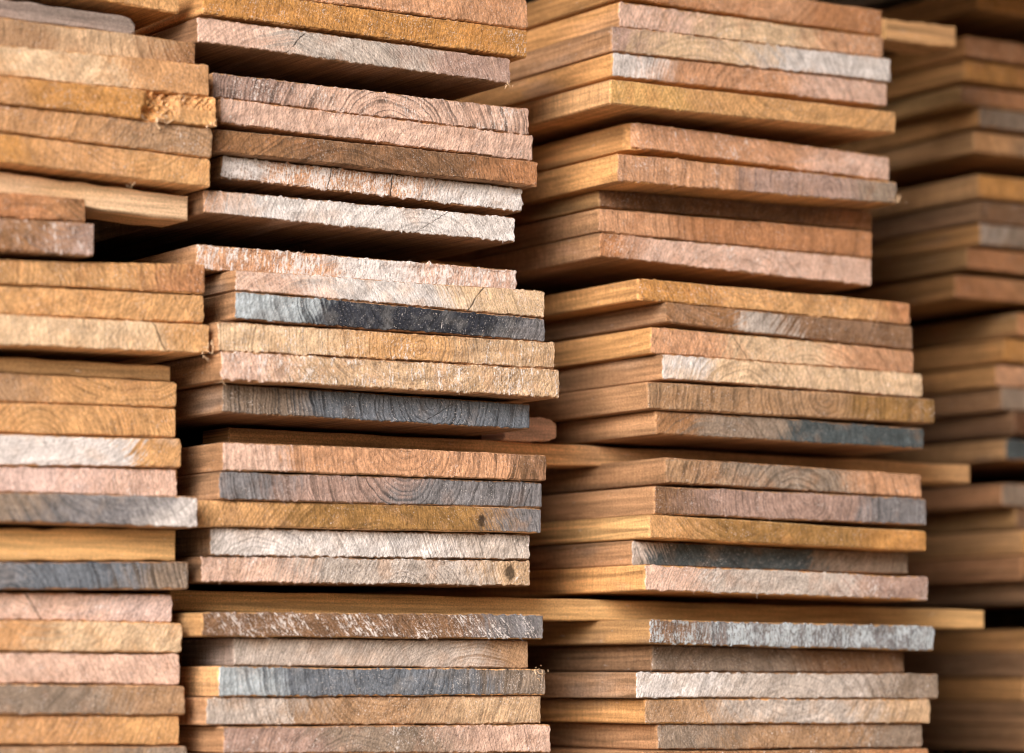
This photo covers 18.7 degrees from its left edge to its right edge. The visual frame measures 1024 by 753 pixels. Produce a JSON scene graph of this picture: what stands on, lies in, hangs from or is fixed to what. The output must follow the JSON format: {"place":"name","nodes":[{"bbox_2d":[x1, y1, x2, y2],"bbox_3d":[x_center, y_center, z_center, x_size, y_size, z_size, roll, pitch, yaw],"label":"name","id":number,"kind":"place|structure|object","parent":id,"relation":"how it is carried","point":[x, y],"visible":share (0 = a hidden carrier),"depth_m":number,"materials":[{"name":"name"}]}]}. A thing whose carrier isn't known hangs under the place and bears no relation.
{"place":"outdoors","nodes":[
{"label":"outdoors","id":0,"kind":"place"},
{"bbox_3d":[-0.092,0.421,2.843,2.600,0.086,0.100,4,-7,-33],"label":"bearer beam","id":1,"kind":"object","parent":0,"visible":0},
{"bbox_2d":[0,744,186,752],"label":"sawn board","id":2,"kind":"object","parent":1,"relation":"on","point":[18,748],"visible":0.92,"depth_m":2.50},
{"bbox_2d":[0,714,178,745],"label":"sawn board","id":3,"kind":"object","parent":2,"relation":"on","point":[67,729],"visible":0.94,"depth_m":2.50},
{"bbox_2d":[0,684,184,715],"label":"sawn board","id":4,"kind":"object","parent":3,"relation":"on","point":[27,699],"visible":1,"depth_m":2.50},
{"bbox_2d":[0,652,179,685],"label":"sawn board","id":5,"kind":"object","parent":4,"relation":"on","point":[34,668],"visible":1,"depth_m":2.51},
{"bbox_2d":[0,620,181,653],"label":"sawn board","id":6,"kind":"object","parent":5,"relation":"on","point":[96,637],"visible":0.98,"depth_m":2.51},
{"bbox_2d":[0,590,172,622],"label":"sawn board","id":7,"kind":"object","parent":6,"relation":"on","point":[154,608],"visible":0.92,"depth_m":2.52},
{"bbox_2d":[0,562,188,593],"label":"sawn board","id":8,"kind":"object","parent":7,"relation":"on","point":[80,577],"visible":0.99,"depth_m":2.51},
{"bbox_2d":[0,528,174,562],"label":"spacer batten","id":9,"kind":"object","parent":8,"relation":"on","point":[78,545],"visible":0.96,"depth_m":2.51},
{"bbox_2d":[0,493,197,529],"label":"sawn board","id":10,"kind":"object","parent":9,"relation":"on","point":[40,511],"visible":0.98,"depth_m":2.49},
{"bbox_2d":[0,466,176,495],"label":"sawn board","id":11,"kind":"object","parent":10,"relation":"on","point":[109,481],"visible":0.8,"depth_m":2.52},
{"bbox_2d":[0,434,180,468],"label":"sawn board","id":12,"kind":"object","parent":11,"relation":"on","point":[79,452],"visible":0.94,"depth_m":2.52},
{"bbox_2d":[0,403,175,438],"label":"sawn board","id":13,"kind":"object","parent":12,"relation":"on","point":[75,420],"visible":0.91,"depth_m":2.53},
{"bbox_2d":[0,372,176,408],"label":"sawn board","id":14,"kind":"object","parent":13,"relation":"on","point":[40,389],"visible":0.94,"depth_m":2.53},
{"bbox_2d":[0,357,169,381],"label":"spacer batten","id":15,"kind":"object","parent":14,"relation":"on","point":[31,366],"visible":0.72,"depth_m":2.53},
{"bbox_2d":[0,314,213,364],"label":"sawn board","id":16,"kind":"object","parent":15,"relation":"on","point":[126,342],"visible":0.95,"depth_m":2.52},
{"bbox_2d":[0,286,203,323],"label":"sawn board","id":17,"kind":"object","parent":16,"relation":"on","point":[111,305],"visible":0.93,"depth_m":2.52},
{"bbox_2d":[0,259,204,294],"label":"sawn board","id":18,"kind":"object","parent":17,"relation":"on","point":[176,279],"visible":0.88,"depth_m":2.52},
{"bbox_2d":[0,218,93,261],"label":"board offcut","id":19,"kind":"object","parent":18,"relation":"on","point":[29,240],"visible":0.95,"depth_m":2.49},
{"bbox_2d":[0,192,84,222],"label":"board offcut","id":20,"kind":"object","parent":19,"relation":"on","point":[21,206],"visible":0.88,"depth_m":2.50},
{"bbox_2d":[0,172,187,226],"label":"spacer batten","id":21,"kind":"object","parent":20,"relation":"on","point":[121,205],"visible":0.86,"depth_m":2.55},
{"bbox_2d":[0,134,209,222],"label":"sawn board","id":22,"kind":"object","parent":21,"relation":"on","point":[145,171],"visible":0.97,"depth_m":2.53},
{"bbox_2d":[0,105,212,158],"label":"sawn board","id":23,"kind":"object","parent":22,"relation":"on","point":[147,136],"visible":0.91,"depth_m":2.53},
{"bbox_2d":[0,76,216,128],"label":"sawn board","id":24,"kind":"object","parent":23,"relation":"on","point":[152,106],"visible":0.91,"depth_m":2.53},
{"bbox_2d":[0,45,208,96],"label":"sawn board","id":25,"kind":"object","parent":24,"relation":"on","point":[166,77],"visible":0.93,"depth_m":2.53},
{"bbox_2d":[0,18,194,63],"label":"sawn board","id":26,"kind":"object","parent":25,"relation":"on","point":[19,33],"visible":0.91,"depth_m":2.54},
{"bbox_2d":[0,0,134,33],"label":"spacer batten","id":27,"kind":"object","parent":26,"relation":"on","point":[37,13],"visible":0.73,"depth_m":2.55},
{"bbox_2d":[8,0,179,30],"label":"sawn board","id":28,"kind":"object","parent":27,"relation":"on","point":[140,14],"visible":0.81,"depth_m":2.59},
{"bbox_2d":[900,723,1023,750],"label":"sawn board","id":29,"kind":"object","parent":1,"relation":"on","point":[981,736],"visible":0.19,"depth_m":3.40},
{"bbox_2d":[929,701,1023,724],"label":"sawn board","id":30,"kind":"object","parent":29,"relation":"on","point":[983,712],"visible":0.21,"depth_m":3.39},
{"bbox_2d":[859,677,1023,700],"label":"sawn board","id":31,"kind":"object","parent":30,"relation":"on","point":[985,688],"visible":0.25,"depth_m":3.40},
{"bbox_2d":[903,652,1023,676],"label":"sawn board","id":32,"kind":"object","parent":31,"relation":"on","point":[1007,664],"visible":0.28,"depth_m":3.41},
{"bbox_2d":[897,629,1023,653],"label":"sawn board","id":33,"kind":"object","parent":32,"relation":"on","point":[986,641],"visible":0.18,"depth_m":3.40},
{"bbox_2d":[543,581,1023,621],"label":"sawn board","id":34,"kind":"object","parent":33,"relation":"on","point":[990,596],"visible":0.21,"depth_m":3.45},
{"bbox_2d":[879,556,1023,584],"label":"sawn board","id":35,"kind":"object","parent":34,"relation":"on","point":[978,570],"visible":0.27,"depth_m":3.41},
{"bbox_2d":[897,530,1023,560],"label":"sawn board","id":36,"kind":"object","parent":35,"relation":"on","point":[979,545],"visible":0.2,"depth_m":3.40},
{"bbox_2d":[873,507,1023,535],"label":"sawn board","id":37,"kind":"object","parent":36,"relation":"on","point":[978,521],"visible":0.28,"depth_m":3.41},
{"bbox_2d":[916,484,1023,512],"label":"sawn board","id":38,"kind":"object","parent":37,"relation":"on","point":[981,497],"visible":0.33,"depth_m":3.37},
{"bbox_2d":[833,439,1023,487],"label":"sawn board","id":39,"kind":"object","parent":38,"relation":"on","point":[1002,460],"visible":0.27,"depth_m":3.44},
{"bbox_2d":[899,411,1023,446],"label":"sawn board","id":40,"kind":"object","parent":39,"relation":"on","point":[980,428],"visible":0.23,"depth_m":3.40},
{"bbox_2d":[920,387,1023,419],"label":"sawn board","id":41,"kind":"object","parent":40,"relation":"on","point":[978,402],"visible":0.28,"depth_m":3.37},
{"bbox_2d":[921,365,1023,396],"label":"sawn board","id":42,"kind":"object","parent":41,"relation":"on","point":[979,378],"visible":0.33,"depth_m":3.37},
{"bbox_2d":[912,339,1023,374],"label":"sawn board","id":43,"kind":"object","parent":42,"relation":"on","point":[1008,352],"visible":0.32,"depth_m":3.39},
{"bbox_2d":[910,313,1023,351],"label":"sawn board","id":44,"kind":"object","parent":43,"relation":"on","point":[1009,326],"visible":0.2,"depth_m":3.42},
{"bbox_2d":[832,275,1023,327],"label":"sawn board","id":45,"kind":"object","parent":44,"relation":"on","point":[948,299],"visible":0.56,"depth_m":3.37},
{"bbox_2d":[818,248,1023,295],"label":"sawn board","id":46,"kind":"object","parent":45,"relation":"on","point":[986,263],"visible":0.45,"depth_m":3.37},
{"bbox_2d":[870,223,1023,264],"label":"sawn board","id":47,"kind":"object","parent":46,"relation":"on","point":[994,237],"visible":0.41,"depth_m":3.39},
{"bbox_2d":[867,201,1023,242],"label":"sawn board","id":48,"kind":"object","parent":47,"relation":"on","point":[963,215],"visible":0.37,"depth_m":3.39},
{"bbox_2d":[863,175,1023,221],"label":"sawn board","id":49,"kind":"object","parent":48,"relation":"on","point":[976,188],"visible":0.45,"depth_m":3.39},
{"bbox_2d":[870,132,1023,191],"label":"sawn board","id":50,"kind":"object","parent":49,"relation":"on","point":[965,155],"visible":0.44,"depth_m":3.43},
{"bbox_2d":[827,108,1023,154],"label":"sawn board","id":51,"kind":"object","parent":50,"relation":"on","point":[995,121],"visible":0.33,"depth_m":3.41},
{"bbox_2d":[873,86,1023,126],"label":"sawn board","id":52,"kind":"object","parent":51,"relation":"on","point":[937,104],"visible":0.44,"depth_m":3.38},
{"bbox_2d":[885,60,1023,103],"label":"sawn board","id":53,"kind":"object","parent":52,"relation":"on","point":[985,75],"visible":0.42,"depth_m":3.38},
{"bbox_2d":[884,36,1023,77],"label":"sawn board","id":54,"kind":"object","parent":53,"relation":"on","point":[986,50],"visible":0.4,"depth_m":3.38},
{"bbox_2d":[881,0,1023,57],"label":"sawn board","id":55,"kind":"object","parent":54,"relation":"on","point":[1000,20],"visible":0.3,"depth_m":3.43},
{"label":"ground","id":56,"kind":"structure","parent":0,"visible":0},
{"bbox_2d":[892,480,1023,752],"bbox_3d":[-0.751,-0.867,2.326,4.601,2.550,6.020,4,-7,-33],"label":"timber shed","id":57,"kind":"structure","parent":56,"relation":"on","point":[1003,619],"depth_m":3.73,"materials":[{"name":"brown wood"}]},
{"bbox_3d":[-1.110,0.573,4.416,2.600,0.087,0.100,4,-7,-33],"label":"bearer beam","id":58,"kind":"object","parent":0,"visible":0},
{"bbox_2d":[187,752,523,752],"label":"sawn board","id":59,"kind":"object","parent":58,"relation":"on","point":[493,752],"visible":0.12,"depth_m":2.73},
{"bbox_2d":[169,724,550,752],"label":"sawn board","id":60,"kind":"object","parent":59,"relation":"on","point":[425,738],"visible":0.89,"depth_m":2.62,"materials":[{"name":"wood"}]},
{"bbox_2d":[177,695,540,724],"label":"sawn board","id":61,"kind":"object","parent":60,"relation":"on","point":[383,710],"visible":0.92,"depth_m":2.63,"materials":[{"name":"wood"}]},
{"bbox_2d":[148,665,545,696],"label":"sawn board","id":62,"kind":"object","parent":61,"relation":"on","point":[219,681],"visible":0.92,"depth_m":2.62,"materials":[{"name":"wood"}]},
{"bbox_2d":[108,637,527,668],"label":"sawn board","id":63,"kind":"object","parent":62,"relation":"on","point":[379,653],"visible":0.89,"depth_m":2.65,"materials":[{"name":"wood"}]},
{"bbox_2d":[171,611,542,641],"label":"sawn board","id":64,"kind":"object","parent":63,"relation":"on","point":[393,626],"visible":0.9,"depth_m":2.63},
{"bbox_2d":[524,746,927,752],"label":"sawn board","id":65,"kind":"object","parent":58,"relation":"on","point":[558,749],"visible":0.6,"depth_m":2.87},
{"bbox_2d":[523,721,921,749],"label":"sawn board","id":66,"kind":"object","parent":65,"relation":"on","point":[680,736],"visible":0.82,"depth_m":2.85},
{"bbox_2d":[540,697,929,724],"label":"sawn board","id":67,"kind":"object","parent":66,"relation":"on","point":[700,711],"visible":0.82,"depth_m":2.85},
{"bbox_2d":[533,671,937,698],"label":"sawn board","id":68,"kind":"object","parent":67,"relation":"on","point":[641,684],"visible":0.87,"depth_m":2.84,"materials":[{"name":"wood"}]},
{"bbox_2d":[527,645,903,672],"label":"sawn board","id":69,"kind":"object","parent":68,"relation":"on","point":[653,658],"visible":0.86,"depth_m":2.88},
{"bbox_2d":[524,619,933,650],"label":"sawn board","id":70,"kind":"object","parent":69,"relation":"on","point":[822,636],"visible":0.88,"depth_m":2.86,"materials":[{"name":"wood"}]},
{"bbox_2d":[144,590,983,628],"bbox_3d":[0.078,0.217,2.871,0.902,0.025,0.050,4,-7,-33],"label":"spacer batten","id":71,"kind":"object","parent":70,"relation":"on","point":[547,609],"visible":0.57,"depth_m":2.83,"materials":[{"name":"wood"}]},
{"bbox_2d":[109,556,529,593],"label":"sawn board","id":72,"kind":"object","parent":71,"relation":"on","point":[302,575],"visible":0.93,"depth_m":2.66,"materials":[{"name":"wood"}]},
{"bbox_2d":[19,527,529,562],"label":"sawn board","id":73,"kind":"object","parent":72,"relation":"on","point":[238,542],"visible":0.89,"depth_m":2.64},
{"bbox_2d":[175,500,540,534],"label":"sawn board","id":74,"kind":"object","parent":73,"relation":"on","point":[355,517],"visible":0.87,"depth_m":2.64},
{"bbox_2d":[177,472,541,507],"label":"sawn board","id":75,"kind":"object","parent":74,"relation":"on","point":[252,487],"visible":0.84,"depth_m":2.64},
{"bbox_2d":[175,442,546,481],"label":"sawn board","id":76,"kind":"object","parent":75,"relation":"on","point":[317,460],"visible":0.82,"depth_m":2.64,"materials":[{"name":"wood"}]},
{"bbox_2d":[203,428,969,485],"bbox_3d":[0.096,0.078,2.932,0.843,0.020,0.050,4,-7,-33],"label":"spacer batten","id":77,"kind":"object","parent":76,"relation":"on","point":[565,456],"visible":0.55,"depth_m":2.88,"materials":[{"name":"wood"}]},
{"bbox_2d":[168,383,529,447],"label":"sawn board","id":78,"kind":"object","parent":77,"relation":"on","point":[200,410],"visible":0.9,"depth_m":2.68,"materials":[{"name":"wood"}]},
{"bbox_2d":[152,351,559,402],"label":"sawn board","id":79,"kind":"object","parent":78,"relation":"on","point":[512,384],"visible":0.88,"depth_m":2.64,"materials":[{"name":"wood"}]},
{"bbox_2d":[149,322,555,368],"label":"sawn board","id":80,"kind":"object","parent":79,"relation":"on","point":[292,340],"visible":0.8,"depth_m":2.65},
{"bbox_2d":[198,291,544,341],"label":"sawn board","id":81,"kind":"object","parent":80,"relation":"on","point":[264,309],"visible":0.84,"depth_m":2.65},
{"bbox_2d":[196,270,544,318],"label":"sawn board","id":82,"kind":"object","parent":81,"relation":"on","point":[511,302],"visible":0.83,"depth_m":2.67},
{"bbox_2d":[126,244,516,288],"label":"sawn board","id":83,"kind":"object","parent":82,"relation":"on","point":[213,260],"visible":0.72,"depth_m":2.67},
{"bbox_2d":[73,190,514,262],"bbox_3d":[-0.756,-0.043,3.640,0.309,0.026,2.332,4,-7,-33],"label":"sawn board","id":84,"kind":"object","parent":83,"relation":"on","point":[259,221],"visible":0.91,"depth_m":2.71,"materials":[{"name":"wood"}]},
{"bbox_2d":[87,155,523,222],"bbox_3d":[-0.757,-0.071,3.682,0.305,0.026,2.373,4,-7,-33],"label":"sawn board","id":85,"kind":"object","parent":84,"relation":"on","point":[251,176],"visible":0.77,"depth_m":2.69,"materials":[{"name":"wood"}]},
{"bbox_2d":[208,129,537,189],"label":"sawn board","id":86,"kind":"object","parent":85,"relation":"on","point":[482,169],"visible":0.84,"depth_m":2.68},
{"bbox_2d":[210,97,532,160],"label":"sawn board","id":87,"kind":"object","parent":86,"relation":"on","point":[245,116],"visible":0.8,"depth_m":2.68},
{"bbox_2d":[208,73,528,134],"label":"sawn board","id":88,"kind":"object","parent":87,"relation":"on","point":[500,119],"visible":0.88,"depth_m":2.69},
{"bbox_2d":[148,17,512,100],"bbox_3d":[-0.757,-0.185,3.649,0.314,0.032,2.317,4,-7,-33],"label":"sawn board","id":89,"kind":"object","parent":88,"relation":"on","point":[255,51],"visible":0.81,"depth_m":2.70,"materials":[{"name":"wood"}]},
{"bbox_2d":[134,0,526,62],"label":"sawn board","id":90,"kind":"object","parent":89,"relation":"on","point":[422,32],"visible":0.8,"depth_m":2.70,"materials":[{"name":"wood"}]},
{"bbox_2d":[303,0,527,29],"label":"sawn board","id":91,"kind":"object","parent":90,"relation":"on","point":[510,14],"visible":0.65,"depth_m":2.75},
{"bbox_2d":[421,261,470,266],"bbox_3d":[-0.114,-0.101,2.992,0.464,0.027,0.050,4,-7,-33],"label":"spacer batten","id":92,"kind":"object","parent":83,"relation":"on","point":[459,264],"visible":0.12,"depth_m":3.00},
{"bbox_2d":[481,417,555,442],"bbox_3d":[0.006,0.050,2.859,0.058,0.023,0.040,4,-7,-33],"label":"timber offcut","id":93,"kind":"object","parent":77,"relation":"on","point":[540,429],"visible":0.49,"depth_m":2.85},
{"bbox_2d":[454,411,923,468],"bbox_3d":[-0.374,0.146,3.872,0.316,0.024,2.360,4,-7,-33],"label":"sawn board","id":94,"kind":"object","parent":77,"relation":"on","point":[726,434],"visible":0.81,"depth_m":2.90,"materials":[{"name":"wood"}]},
{"bbox_2d":[523,382,933,426],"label":"sawn board","id":95,"kind":"object","parent":94,"relation":"on","point":[832,407],"visible":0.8,"depth_m":2.88,"materials":[{"name":"wood"}]},
{"bbox_2d":[558,354,921,397],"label":"sawn board","id":96,"kind":"object","parent":95,"relation":"on","point":[691,370],"visible":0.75,"depth_m":2.89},
{"bbox_2d":[553,327,912,373],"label":"sawn board","id":97,"kind":"object","parent":96,"relation":"on","point":[638,343],"visible":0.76,"depth_m":2.89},
{"bbox_2d":[544,302,911,350],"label":"sawn board","id":98,"kind":"object","parent":97,"relation":"on","point":[765,324],"visible":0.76,"depth_m":2.91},
{"bbox_2d":[540,279,909,325],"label":"sawn board","id":99,"kind":"object","parent":98,"relation":"on","point":[623,295],"visible":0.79,"depth_m":2.90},
{"bbox_2d":[460,233,870,295],"bbox_3d":[-0.435,-0.011,3.917,0.321,0.030,2.405,4,-7,-33],"label":"sawn board","id":100,"kind":"object","parent":99,"relation":"on","point":[587,261],"visible":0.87,"depth_m":2.93,"materials":[{"name":"wood"}]},
{"bbox_2d":[430,209,871,262],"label":"sawn board","id":101,"kind":"object","parent":100,"relation":"on","point":[811,239],"visible":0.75,"depth_m":2.91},
{"bbox_2d":[502,190,871,230],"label":"sawn board","id":102,"kind":"object","parent":101,"relation":"on","point":[755,212],"visible":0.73,"depth_m":2.93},
{"bbox_2d":[521,154,906,210],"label":"sawn board","id":103,"kind":"object","parent":102,"relation":"on","point":[648,175],"visible":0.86,"depth_m":2.89,"materials":[{"name":"wood"}]},
{"bbox_2d":[530,122,888,180],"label":"sawn board","id":104,"kind":"object","parent":103,"relation":"on","point":[646,140],"visible":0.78,"depth_m":2.92,"materials":[{"name":"wood"}]},
{"bbox_2d":[514,79,895,148],"bbox_3d":[-0.404,-0.154,3.878,0.334,0.029,2.349,4,-7,-33],"label":"sawn board","id":105,"kind":"object","parent":104,"relation":"on","point":[587,109],"visible":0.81,"depth_m":2.91,"materials":[{"name":"wood"}]},
{"bbox_2d":[454,53,886,109],"bbox_3d":[-0.434,-0.180,3.956,0.326,0.029,2.452,4,-7,-33],"label":"sawn board","id":106,"kind":"object","parent":105,"relation":"on","point":[852,93],"visible":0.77,"depth_m":2.93,"materials":[{"name":"wood"}]},
{"bbox_2d":[509,26,890,82],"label":"sawn board","id":107,"kind":"object","parent":106,"relation":"on","point":[610,40],"visible":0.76,"depth_m":2.92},
{"bbox_2d":[526,2,882,57],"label":"sawn board","id":108,"kind":"object","parent":107,"relation":"on","point":[641,17],"visible":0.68,"depth_m":2.93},
{"bbox_2d":[525,0,881,36],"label":"sawn board","id":109,"kind":"object","parent":108,"relation":"on","point":[810,14],"visible":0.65,"depth_m":2.97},
{"bbox_2d":[525,0,920,11],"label":"board","id":110,"kind":"object","parent":109,"relation":"on","point":[883,5],"depth_m":3.49,"materials":[{"name":"wood"}]},
{"bbox_2d":[879,18,954,54],"bbox_3d":[0.403,-0.348,3.184,0.094,0.024,0.050,4,-7,-33],"label":"spacer batten","id":111,"kind":"object","parent":109,"relation":"on","point":[919,38],"visible":0.78,"depth_m":3.17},
{"bbox_2d":[172,564,927,612],"bbox_3d":[-0.391,0.288,3.852,0.331,0.030,2.400,4,-7,-33],"label":"sawn board","id":112,"kind":"object","parent":71,"relation":"on","point":[678,584],"visible":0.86,"depth_m":2.87,"materials":[{"name":"wood"}]},
{"bbox_2d":[518,541,907,574],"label":"sawn board","id":113,"kind":"object","parent":112,"relation":"on","point":[610,554],"visible":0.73,"depth_m":2.89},
{"bbox_2d":[519,514,925,551],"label":"sawn board","id":114,"kind":"object","parent":113,"relation":"on","point":[665,528],"visible":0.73,"depth_m":2.87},
{"bbox_2d":[531,486,925,528],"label":"sawn board","id":115,"kind":"object","parent":114,"relation":"on","point":[859,511],"visible":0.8,"depth_m":2.87,"materials":[{"name":"wood"}]},
{"bbox_2d":[534,457,921,497],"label":"sawn board","id":116,"kind":"object","parent":115,"relation":"on","point":[682,473],"visible":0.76,"depth_m":2.88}
]}

